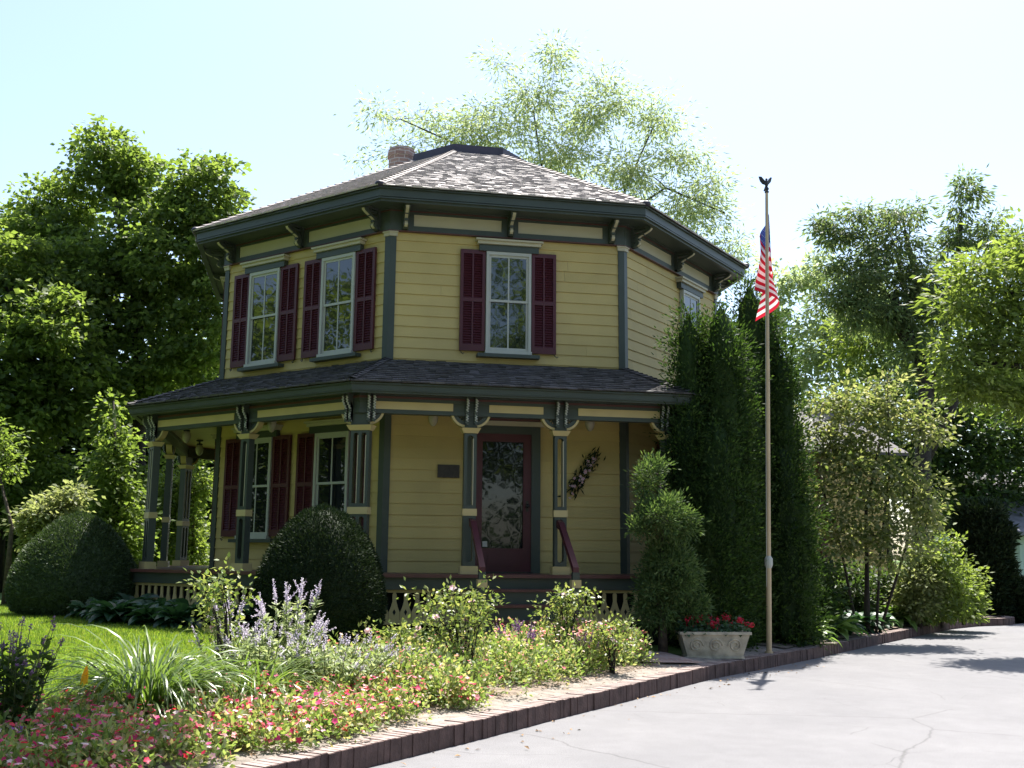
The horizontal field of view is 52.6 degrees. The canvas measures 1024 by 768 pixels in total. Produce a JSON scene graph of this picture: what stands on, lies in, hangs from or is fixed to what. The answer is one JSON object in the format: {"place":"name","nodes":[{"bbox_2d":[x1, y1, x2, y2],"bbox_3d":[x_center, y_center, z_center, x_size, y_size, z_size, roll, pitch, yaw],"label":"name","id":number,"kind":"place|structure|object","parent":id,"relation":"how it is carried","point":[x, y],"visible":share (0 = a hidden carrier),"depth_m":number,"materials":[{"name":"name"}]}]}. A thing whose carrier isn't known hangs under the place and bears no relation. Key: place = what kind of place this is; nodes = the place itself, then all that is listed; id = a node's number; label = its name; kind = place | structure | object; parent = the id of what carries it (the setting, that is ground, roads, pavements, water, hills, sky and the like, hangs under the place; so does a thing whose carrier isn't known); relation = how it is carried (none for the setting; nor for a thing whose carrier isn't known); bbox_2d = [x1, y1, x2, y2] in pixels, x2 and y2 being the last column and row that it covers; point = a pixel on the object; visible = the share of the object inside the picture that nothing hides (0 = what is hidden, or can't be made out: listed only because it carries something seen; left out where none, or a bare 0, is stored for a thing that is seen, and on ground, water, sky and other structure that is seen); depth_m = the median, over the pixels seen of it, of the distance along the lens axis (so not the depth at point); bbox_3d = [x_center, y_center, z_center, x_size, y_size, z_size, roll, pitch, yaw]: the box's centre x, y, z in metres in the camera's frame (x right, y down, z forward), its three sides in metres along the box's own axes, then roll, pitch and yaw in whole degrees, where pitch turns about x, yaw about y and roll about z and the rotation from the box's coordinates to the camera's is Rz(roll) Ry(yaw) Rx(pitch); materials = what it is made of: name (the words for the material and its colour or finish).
{"place":"outdoors","nodes":[
{"label":"outdoors","id":0,"kind":"place"},
{"bbox_2d":[189,595,261,670],"bbox_3d":[-2.421,2.174,8.787,0.570,0.808,0.578,2,-10,-11],"label":"russian sage","id":1,"kind":"object","parent":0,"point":[215,637],"visible":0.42,"depth_m":8.76,"materials":[{"name":"purple plant"}]},
{"bbox_2d":[0,604,469,701],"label":"grass","id":2,"kind":"structure","parent":0,"point":[36,634],"depth_m":11.59,"materials":[{"name":"green plant"}]},
{"bbox_2d":[348,608,437,651],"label":"rose bush","id":3,"kind":"object","parent":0,"point":[414,634],"visible":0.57,"depth_m":9.94,"materials":[{"name":"green plant"}]},
{"bbox_2d":[177,652,702,675],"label":"garden path","id":4,"kind":"structure","parent":0,"point":[664,657],"depth_m":12.71,"materials":[{"name":"brick"}]},
{"bbox_2d":[0,561,1021,708],"bbox_3d":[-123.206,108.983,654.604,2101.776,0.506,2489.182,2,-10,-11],"label":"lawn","id":5,"kind":"structure","parent":0,"point":[671,650],"depth_m":13.38,"materials":[{"name":"green plant"}]},
{"bbox_2d":[0,417,41,604],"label":"tree","id":6,"kind":"object","parent":5,"relation":"on","point":[10,449],"visible":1,"depth_m":18.97,"materials":[{"name":"green plant"}]},
{"bbox_2d":[0,476,105,552],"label":"shrub","id":7,"kind":"object","parent":5,"relation":"on","point":[33,519],"visible":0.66,"depth_m":19.17,"materials":[{"name":"green plant"}]},
{"bbox_2d":[0,225,142,592],"label":"maple tree","id":8,"kind":"object","parent":5,"relation":"on","point":[34,391],"visible":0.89,"depth_m":24.63,"materials":[{"name":"green plant"}]},
{"bbox_2d":[3,510,141,615],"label":"clipped yew","id":9,"kind":"object","parent":5,"relation":"on","point":[60,564],"visible":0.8,"depth_m":15.68,"materials":[{"name":"green plant"}]},
{"bbox_2d":[64,598,93,617],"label":"hosta","id":10,"kind":"object","parent":5,"relation":"on","point":[79,605],"visible":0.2,"depth_m":14.93,"materials":[{"name":"green plant"}]},
{"bbox_2d":[5,390,177,568],"bbox_3d":[-15.781,3.136,32.926,12.436,7.444,6.919,0,-9,4],"label":"background tree","id":11,"kind":"object","parent":5,"relation":"on","point":[68,449],"visible":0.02,"depth_m":32.04,"materials":[{"name":"green plant"}]},
{"bbox_2d":[75,597,127,621],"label":"hosta","id":12,"kind":"object","parent":5,"relation":"on","point":[86,611],"visible":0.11,"depth_m":14.56,"materials":[{"name":"green plant"}]},
{"bbox_2d":[81,599,143,624],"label":"hosta","id":13,"kind":"object","parent":5,"relation":"on","point":[113,612],"visible":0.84,"depth_m":13.94,"materials":[{"name":"green plant"}]},
{"bbox_2d":[71,387,175,561],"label":"young tree","id":14,"kind":"object","parent":5,"relation":"on","point":[114,511],"visible":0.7,"depth_m":21.77,"materials":[{"name":"green plant"}]},
{"bbox_2d":[0,112,257,567],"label":"maple tree","id":15,"kind":"object","parent":5,"relation":"on","point":[156,286],"visible":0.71,"depth_m":26.95,"materials":[{"name":"green plant"}]},
{"bbox_2d":[108,593,160,601],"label":"hosta","id":16,"kind":"object","parent":5,"relation":"on","point":[131,597],"visible":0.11,"depth_m":15.62,"materials":[{"name":"green plant"}]},
{"bbox_2d":[118,601,157,623],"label":"hosta","id":17,"kind":"object","parent":5,"relation":"on","point":[146,604],"visible":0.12,"depth_m":14.19,"materials":[{"name":"green plant"}]},
{"bbox_2d":[73,340,217,565],"bbox_3d":[-11.190,2.592,33.959,8.066,8.820,6.987,-5,-11,32],"label":"background tree","id":18,"kind":"object","parent":5,"relation":"on","point":[209,505],"depth_m":32.47,"materials":[{"name":"green plant"}]},
{"bbox_2d":[80,448,210,565],"bbox_3d":[-9.549,3.707,26.910,5.703,4.018,3.534,1,-9,-2],"label":"background shrub","id":19,"kind":"object","parent":5,"relation":"on","point":[140,468],"visible":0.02,"depth_m":26.61,"materials":[{"name":"green plant"}]},
{"bbox_2d":[123,603,169,625],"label":"hosta","id":20,"kind":"object","parent":5,"relation":"on","point":[144,614],"visible":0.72,"depth_m":13.54,"materials":[{"name":"green plant"}]},
{"bbox_2d":[130,597,175,608],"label":"hosta","id":21,"kind":"object","parent":5,"relation":"on","point":[161,601],"visible":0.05,"depth_m":14.56,"materials":[{"name":"green plant"}]},
{"bbox_2d":[108,459,213,566],"bbox_3d":[-8.544,3.312,24.788,3.640,3.814,2.079,2,-10,-11],"label":"lilac shrub","id":22,"kind":"object","parent":5,"relation":"on","point":[201,490],"visible":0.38,"depth_m":24.66,"materials":[{"name":"green plant"}]},
{"bbox_2d":[148,604,206,629],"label":"hosta","id":23,"kind":"object","parent":5,"relation":"on","point":[177,614],"visible":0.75,"depth_m":13.24,"materials":[{"name":"green plant"}]},
{"bbox_2d":[164,598,211,608],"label":"hosta","id":24,"kind":"object","parent":5,"relation":"on","point":[182,600],"visible":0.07,"depth_m":14.06,"materials":[{"name":"green plant"}]},
{"bbox_2d":[169,598,222,627],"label":"hosta","id":25,"kind":"object","parent":5,"relation":"on","point":[190,607],"visible":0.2,"depth_m":13.50,"materials":[{"name":"green plant"}]},
{"bbox_2d":[202,603,251,628],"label":"hosta","id":26,"kind":"object","parent":5,"relation":"on","point":[235,613],"visible":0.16,"depth_m":13.36,"materials":[{"name":"green plant"}]},
{"bbox_2d":[238,613,251,626],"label":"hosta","id":27,"kind":"object","parent":5,"relation":"on","point":[247,621],"visible":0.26,"depth_m":13.38,"materials":[{"name":"green plant"}]},
{"bbox_2d":[248,502,388,642],"bbox_3d":[-2.302,2.263,12.442,1.670,1.701,1.659,2,-10,-11],"label":"clipped yew","id":28,"kind":"object","parent":5,"relation":"on","point":[332,549],"visible":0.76,"depth_m":11.93,"materials":[{"name":"green plant"}]},
{"bbox_2d":[3,661,673,767],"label":"bed soil","id":29,"kind":"structure","parent":5,"relation":"on","point":[516,689],"depth_m":9.95,"materials":[{"name":"brown soil"}]},
{"bbox_2d":[0,616,64,724],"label":"dark perennial","id":30,"kind":"object","parent":29,"relation":"on","point":[17,692],"visible":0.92,"depth_m":6.50,"materials":[{"name":"green plant"}]},
{"bbox_2d":[1,702,87,753],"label":"shaded impatiens","id":31,"kind":"object","parent":29,"relation":"on","point":[82,714],"visible":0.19,"depth_m":6.30,"materials":[{"name":"red plant"}]},
{"bbox_2d":[28,623,280,731],"bbox_3d":[-2.603,2.183,7.464,1.919,0.883,1.893,2,-10,-11],"label":"daylily","id":32,"kind":"object","parent":29,"relation":"on","point":[155,680],"visible":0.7,"depth_m":7.26,"materials":[{"name":"green plant"}]},
{"bbox_2d":[177,552,260,670],"bbox_3d":[-2.442,1.982,8.616,0.709,1.170,0.740,2,-10,-11],"label":"rose bush","id":33,"kind":"object","parent":29,"relation":"on","point":[209,605],"visible":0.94,"depth_m":8.54,"materials":[{"name":"green plant"}]},
{"bbox_2d":[0,656,494,767],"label":"impatiens","id":34,"kind":"object","parent":29,"relation":"on","point":[111,735],"visible":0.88,"depth_m":6.75,"materials":[{"name":"green plant"}]},
{"bbox_2d":[170,641,351,715],"bbox_3d":[-2.030,2.349,8.008,1.590,0.669,1.495,2,-10,-11],"label":"daylily","id":35,"kind":"object","parent":29,"relation":"on","point":[258,679],"visible":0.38,"depth_m":7.86,"materials":[{"name":"green plant"}]},
{"bbox_2d":[211,618,331,680],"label":"sage clump","id":36,"kind":"object","parent":29,"relation":"on","point":[260,652],"visible":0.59,"depth_m":8.49,"materials":[{"name":"green plant"}]},
{"bbox_2d":[235,578,335,658],"bbox_3d":[-1.992,2.176,9.091,0.826,0.946,0.756,5,-11,-27],"label":"russian sage","id":37,"kind":"object","parent":29,"relation":"on","point":[299,626],"visible":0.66,"depth_m":9.03,"materials":[{"name":"purple plant"}]},
{"bbox_2d":[270,629,397,688],"bbox_3d":[-1.500,2.356,8.719,1.094,0.572,1.073,2,-10,-11],"label":"sage clump","id":38,"kind":"object","parent":29,"relation":"on","point":[342,656],"visible":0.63,"depth_m":8.54,"materials":[{"name":"green plant"}]},
{"bbox_2d":[364,643,436,673],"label":"sage clump","id":39,"kind":"object","parent":29,"relation":"on","point":[397,653],"visible":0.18,"depth_m":9.21,"materials":[{"name":"green plant"}]},
{"bbox_2d":[396,570,509,674],"bbox_3d":[-0.609,2.320,9.884,0.942,1.093,1.110,5,-10,-26],"label":"rose bush","id":40,"kind":"object","parent":29,"relation":"on","point":[459,628],"visible":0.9,"depth_m":9.79,"materials":[{"name":"green plant"}]},
{"bbox_2d":[316,614,659,708],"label":"bedding plants","id":41,"kind":"object","parent":29,"relation":"on","point":[500,660],"visible":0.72,"depth_m":10.10,"materials":[{"name":"green plant"}]},
{"bbox_2d":[495,619,538,666],"bbox_3d":[0.042,2.788,11.076,0.453,0.538,0.359,-1,-10,10],"label":"violet salvia","id":42,"kind":"object","parent":29,"relation":"on","point":[531,636],"visible":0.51,"depth_m":11.09,"materials":[{"name":"purple plant"}]},
{"bbox_2d":[527,581,604,664],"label":"rose bush","id":43,"kind":"object","parent":29,"relation":"on","point":[566,625],"visible":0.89,"depth_m":11.40,"materials":[{"name":"green plant"}]},
{"bbox_2d":[566,628,599,673],"bbox_3d":[0.745,2.864,11.149,0.368,0.501,0.290,2,-10,-11],"label":"violet salvia","id":44,"kind":"object","parent":29,"relation":"on","point":[584,642],"visible":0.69,"depth_m":11.09,"materials":[{"name":"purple plant"}]},
{"bbox_2d":[521,618,651,667],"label":"begonias","id":45,"kind":"object","parent":29,"relation":"on","point":[590,621],"visible":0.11,"depth_m":12.20,"materials":[{"name":"green plant"}]},
{"bbox_2d":[582,611,646,673],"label":"rose bush","id":46,"kind":"object","parent":29,"relation":"on","point":[616,638],"visible":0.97,"depth_m":11.31,"materials":[{"name":"green plant"}]},
{"bbox_2d":[124,144,908,645],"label":"octagon house","id":47,"kind":"structure","parent":5,"relation":"on","point":[498,312],"depth_m":15.78,"materials":[{"name":"wood"}]},
{"bbox_2d":[182,430,190,442],"bbox_3d":[-5.564,0.864,17.718,0.150,0.300,0.146,2,-10,-11],"label":"porch lamp","id":48,"kind":"object","parent":47,"relation":"hanging from","point":[186,435],"visible":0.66,"depth_m":17.67,"materials":[{"name":"beige glass"}]},
{"bbox_2d":[195,440,202,455],"bbox_3d":[-6.010,1.227,19.925,0.150,0.300,0.146,2,-10,-11],"label":"porch lamp","id":49,"kind":"object","parent":47,"relation":"hanging from","point":[199,449],"visible":1,"depth_m":19.88,"materials":[{"name":"beige metal"}]},
{"bbox_2d":[206,434,215,542],"bbox_3d":[-5.182,1.847,18.092,0.150,1.840,1.050,2,-10,-11],"label":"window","id":50,"kind":"structure","parent":47,"relation":"in","point":[213,435],"depth_m":17.72,"materials":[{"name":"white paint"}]},
{"bbox_2d":[216,276,224,378],"bbox_3d":[-5.157,-0.895,18.548,0.150,1.840,1.050,2,-10,-11],"label":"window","id":51,"kind":"structure","parent":47,"relation":"in","point":[222,278],"depth_m":18.21,"materials":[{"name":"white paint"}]},
{"bbox_2d":[228,424,282,541],"bbox_3d":[-4.113,1.594,16.512,1.050,1.840,0.150,-6,-11,34],"label":"window","id":52,"kind":"structure","parent":47,"relation":"in","point":[261,487],"depth_m":16.45,"materials":[{"name":"white paint"}]},
{"bbox_2d":[237,254,290,371],"bbox_3d":[-4.088,-1.148,16.968,1.050,1.840,0.150,-6,-11,34],"label":"window","id":53,"kind":"structure","parent":47,"relation":"in","point":[265,273],"depth_m":16.99,"materials":[{"name":"white paint"}]},
{"bbox_2d":[267,422,276,432],"bbox_3d":[-3.716,0.602,16.041,0.150,0.300,0.146,2,-10,-11],"label":"porch lamp","id":54,"kind":"object","parent":47,"relation":"hanging from","point":[271,426],"visible":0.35,"depth_m":15.98,"materials":[{"name":"beige glass"}]},
{"bbox_2d":[304,418,350,513],"bbox_3d":[-2.745,1.455,15.600,1.050,1.840,0.150,-6,-11,34],"label":"window","id":55,"kind":"structure","parent":47,"relation":"in","point":[332,436],"depth_m":15.67,"materials":[{"name":"white paint"}]},
{"bbox_2d":[309,237,366,362],"bbox_3d":[-2.720,-1.287,16.056,1.050,1.840,0.150,-6,-11,34],"label":"window","id":56,"kind":"structure","parent":47,"relation":"in","point":[338,270],"depth_m":16.08,"materials":[{"name":"white paint"}]},
{"bbox_2d":[428,416,437,425],"bbox_3d":[-1.148,0.469,15.103,0.150,0.300,0.146,2,-10,-11],"label":"porch lamp","id":57,"kind":"object","parent":47,"relation":"hanging from","point":[433,420],"visible":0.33,"depth_m":15.04,"materials":[{"name":"beige glass"}]},
{"bbox_2d":[437,464,459,477],"bbox_3d":[-0.936,1.287,15.287,0.324,0.190,0.034,2,-10,-11],"label":"wall plaque","id":58,"kind":"object","parent":47,"relation":"attached to","point":[448,471],"depth_m":15.27,"materials":[{"name":"brown metal"}]},
{"bbox_2d":[475,433,530,571],"bbox_3d":[-0.136,1.746,15.323,0.860,2.030,0.120,2,-10,-11],"label":"front door","id":59,"kind":"structure","parent":47,"relation":"in","point":[503,471],"depth_m":15.36,"materials":[{"name":"red paint"}]},
{"bbox_2d":[475,237,543,359],"bbox_3d":[-0.048,-1.301,15.833,1.050,1.840,0.150,2,-10,-11],"label":"window","id":60,"kind":"structure","parent":47,"relation":"in","point":[508,261],"depth_m":15.87,"materials":[{"name":"white paint"}]},
{"bbox_2d":[558,446,605,499],"bbox_3d":[1.044,1.345,15.603,0.778,0.844,0.221,2,-10,-7],"label":"floral swag","id":61,"kind":"object","parent":47,"relation":"attached to","point":[583,478],"visible":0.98,"depth_m":15.61,"materials":[{"name":"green plant"}]},
{"bbox_2d":[585,421,594,430],"bbox_3d":[1.169,0.563,15.544,0.150,0.300,0.146,2,-10,-11],"label":"porch lamp","id":62,"kind":"object","parent":47,"relation":"hanging from","point":[589,425],"visible":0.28,"depth_m":15.48,"materials":[{"name":"beige glass"}]},
{"bbox_2d":[675,276,707,330],"bbox_3d":[3.177,-0.878,18.200,0.150,1.840,1.050,-6,-11,34],"label":"window","id":63,"kind":"structure","parent":47,"relation":"in","point":[692,292],"depth_m":18.25,"materials":[{"name":"white paint"}]},
{"bbox_2d":[334,28,786,284],"bbox_3d":[1.480,-2.652,32.032,13.995,17.686,4.563,0,-9,5],"label":"honey locust","id":64,"kind":"object","parent":5,"relation":"on","point":[552,162],"visible":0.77,"depth_m":32.50,"materials":[{"name":"green plant"}]},
{"bbox_2d":[621,447,718,652],"bbox_3d":[2.045,2.137,13.507,1.373,2.696,1.183,2,-10,-11],"label":"juniper shrub","id":65,"kind":"object","parent":5,"relation":"on","point":[669,595],"visible":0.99,"depth_m":13.38,"materials":[{"name":"green plant"}]},
{"bbox_2d":[643,296,783,651],"bbox_3d":[2.839,1.379,14.800,1.801,5.462,1.957,-7,-12,38],"label":"arborvitae","id":66,"kind":"object","parent":5,"relation":"on","point":[710,449],"visible":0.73,"depth_m":14.61,"materials":[{"name":"green plant"}]},
{"bbox_2d":[759,176,772,652],"bbox_3d":[3.659,0.337,14.757,0.336,6.908,0.120,1,-9,-3],"label":"flagpole","id":67,"kind":"object","parent":5,"relation":"on","point":[768,559],"visible":0.95,"depth_m":14.64,"materials":[{"name":"metal"}]},
{"bbox_2d":[755,214,778,320],"bbox_3d":[3.737,-1.736,15.256,0.344,1.655,0.205,-3,-10,23],"label":"flag","id":68,"kind":"object","parent":67,"relation":"hanging from","point":[773,295],"visible":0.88,"depth_m":15.19,"materials":[{"name":"red fabric"}]},
{"bbox_2d":[745,246,890,421],"bbox_3d":[11.591,1.096,38.635,6.173,13.144,4.537,2,-10,-11],"label":"background tree","id":69,"kind":"object","parent":5,"relation":"on","point":[810,333],"visible":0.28,"depth_m":38.63,"materials":[{"name":"green plant"}]},
{"bbox_2d":[754,615,995,647],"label":"border soil","id":70,"kind":"structure","parent":5,"relation":"on","point":[853,634],"depth_m":16.65,"materials":[{"name":"brown soil"}]},
{"bbox_2d":[717,264,843,652],"bbox_3d":[3.872,1.172,15.911,2.228,6.293,1.668,2,-10,-11],"label":"arborvitae","id":71,"kind":"object","parent":70,"relation":"on","point":[795,607],"visible":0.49,"depth_m":15.62,"materials":[{"name":"green plant"}]},
{"bbox_2d":[793,621,841,645],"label":"pale hosta","id":72,"kind":"object","parent":70,"relation":"on","point":[825,632],"visible":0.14,"depth_m":15.77,"materials":[{"name":"green plant"}]},
{"bbox_2d":[812,547,851,628],"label":"leafy shrub","id":73,"kind":"object","parent":70,"relation":"on","point":[835,604],"visible":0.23,"depth_m":17.12,"materials":[{"name":"green plant"}]},
{"bbox_2d":[825,624,844,640],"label":"hosta","id":74,"kind":"object","parent":70,"relation":"on","point":[833,635],"visible":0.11,"depth_m":16.66,"materials":[{"name":"green plant"}]},
{"bbox_2d":[816,614,870,641],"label":"pale hosta","id":75,"kind":"object","parent":70,"relation":"on","point":[846,624],"visible":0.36,"depth_m":16.68,"materials":[{"name":"green plant"}]},
{"bbox_2d":[815,551,889,612],"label":"leafy shrub","id":76,"kind":"object","parent":70,"relation":"on","point":[856,582],"visible":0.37,"depth_m":19.99,"materials":[{"name":"green plant"}]},
{"bbox_2d":[840,615,865,637],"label":"hosta","id":77,"kind":"object","parent":70,"relation":"on","point":[854,623],"visible":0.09,"depth_m":17.35,"materials":[{"name":"green plant"}]},
{"bbox_2d":[844,613,867,632],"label":"hosta","id":78,"kind":"object","parent":70,"relation":"on","point":[850,615],"visible":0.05,"depth_m":18.07,"materials":[{"name":"green plant"}]},
{"bbox_2d":[844,610,886,632],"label":"hosta","id":79,"kind":"object","parent":70,"relation":"on","point":[870,620],"visible":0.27,"depth_m":18.18,"materials":[{"name":"green plant"}]},
{"bbox_2d":[863,611,900,627],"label":"hosta","id":80,"kind":"object","parent":70,"relation":"on","point":[889,619],"visible":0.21,"depth_m":19.29,"materials":[{"name":"green plant"}]},
{"bbox_2d":[794,364,973,632],"bbox_3d":[6.521,1.938,18.273,3.487,4.850,2.127,1,-9,0],"label":"magnolia tree","id":81,"kind":"object","parent":70,"relation":"on","point":[859,456],"visible":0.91,"depth_m":18.25,"materials":[{"name":"green plant"}]},
{"bbox_2d":[871,608,904,625],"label":"hosta","id":82,"kind":"object","parent":70,"relation":"on","point":[889,611],"visible":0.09,"depth_m":19.91,"materials":[{"name":"green plant"}]},
{"bbox_2d":[879,605,933,631],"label":"pale hosta","id":83,"kind":"object","parent":70,"relation":"on","point":[909,620],"visible":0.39,"depth_m":19.77,"materials":[{"name":"green plant"}]},
{"bbox_2d":[896,523,989,627],"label":"leafy shrub","id":84,"kind":"object","parent":70,"relation":"on","point":[962,595],"visible":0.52,"depth_m":20.04,"materials":[{"name":"green plant"}]},
{"bbox_2d":[944,558,994,624],"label":"leafy shrub","id":85,"kind":"object","parent":70,"relation":"on","point":[982,606],"visible":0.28,"depth_m":21.02,"materials":[{"name":"green plant"}]},
{"bbox_2d":[801,312,955,576],"bbox_3d":[12.111,2.050,35.168,6.757,10.300,4.386,2,-10,-11],"label":"background tree","id":86,"kind":"object","parent":5,"relation":"on","point":[868,352],"visible":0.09,"depth_m":35.39,"materials":[{"name":"green plant"}]},
{"bbox_2d":[859,561,903,606],"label":"leafy shrub","id":87,"kind":"object","parent":5,"relation":"on","point":[888,579],"visible":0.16,"depth_m":20.68,"materials":[{"name":"green plant"}]},
{"bbox_2d":[791,162,1023,558],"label":"walnut tree","id":88,"kind":"object","parent":5,"relation":"on","point":[895,319],"visible":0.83,"depth_m":29.68,"materials":[{"name":"green plant"}]},
{"bbox_2d":[878,373,1023,540],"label":"background tree","id":89,"kind":"object","parent":5,"relation":"on","point":[986,454],"visible":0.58,"depth_m":32.45,"materials":[{"name":"green plant"}]},
{"bbox_2d":[939,320,1022,471],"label":"background tree","id":90,"kind":"object","parent":5,"relation":"on","point":[981,371],"visible":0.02,"depth_m":40.06,"materials":[{"name":"green plant"}]},
{"bbox_2d":[947,493,1023,616],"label":"yew tree","id":91,"kind":"object","parent":5,"relation":"on","point":[992,542],"visible":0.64,"depth_m":24.69,"materials":[{"name":"green plant"}]},
{"bbox_2d":[1008,574,1023,623],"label":"evergreen shrub","id":92,"kind":"object","parent":5,"relation":"on","point":[1018,613],"visible":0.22,"depth_m":24.50,"materials":[{"name":"green plant"}]},
{"bbox_2d":[0,0,1023,560],"label":"sky","id":93,"kind":"structure","parent":0,"point":[827,100],"materials":[{"name":"blue"}]},
{"bbox_2d":[370,623,1023,767],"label":"driveway","id":94,"kind":"structure","parent":0,"point":[952,698],"depth_m":9.24,"materials":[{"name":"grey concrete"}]},
{"bbox_2d":[181,662,823,767],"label":"leaf litter","id":95,"kind":"object","parent":94,"relation":"on","point":[538,694],"visible":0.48,"depth_m":9.82,"materials":[{"name":"brown plant"}]},
{"bbox_2d":[234,615,1014,767],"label":"brick kerb","id":96,"kind":"structure","parent":94,"relation":"on","point":[383,748],"depth_m":9.06,"materials":[{"name":"brown brick"}]},
{"bbox_2d":[156,645,801,767],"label":"edging strip","id":97,"kind":"object","parent":96,"relation":"on","point":[245,756],"visible":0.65,"depth_m":8.58,"materials":[{"name":"grey concrete"}]},
{"bbox_2d":[675,630,751,658],"bbox_3d":[2.590,3.361,13.384,0.920,0.335,0.420,1,-9,-3],"label":"stone planter","id":98,"kind":"object","parent":97,"relation":"on","point":[716,645],"visible":0.98,"depth_m":13.22,"materials":[{"name":"grey stone"}]},
{"bbox_2d":[675,610,754,636],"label":"geranium","id":99,"kind":"object","parent":98,"relation":"in","point":[715,627],"visible":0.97,"depth_m":13.32,"materials":[{"name":"red plant"}]},
{"bbox_2d":[882,547,956,627],"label":"leafy shrub","id":100,"kind":"object","parent":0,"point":[917,588],"visible":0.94,"depth_m":19.82,"materials":[{"name":"green plant"}]},
{"bbox_2d":[902,206,1023,433],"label":"ash tree","id":101,"kind":"object","parent":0,"point":[993,348],"visible":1,"depth_m":17.11,"materials":[{"name":"green plant"}]},
{"bbox_2d":[933,472,1023,574],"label":"garage","id":102,"kind":"structure","parent":0,"point":[1016,518],"depth_m":31.69,"materials":[{"name":"paint"}]}
]}

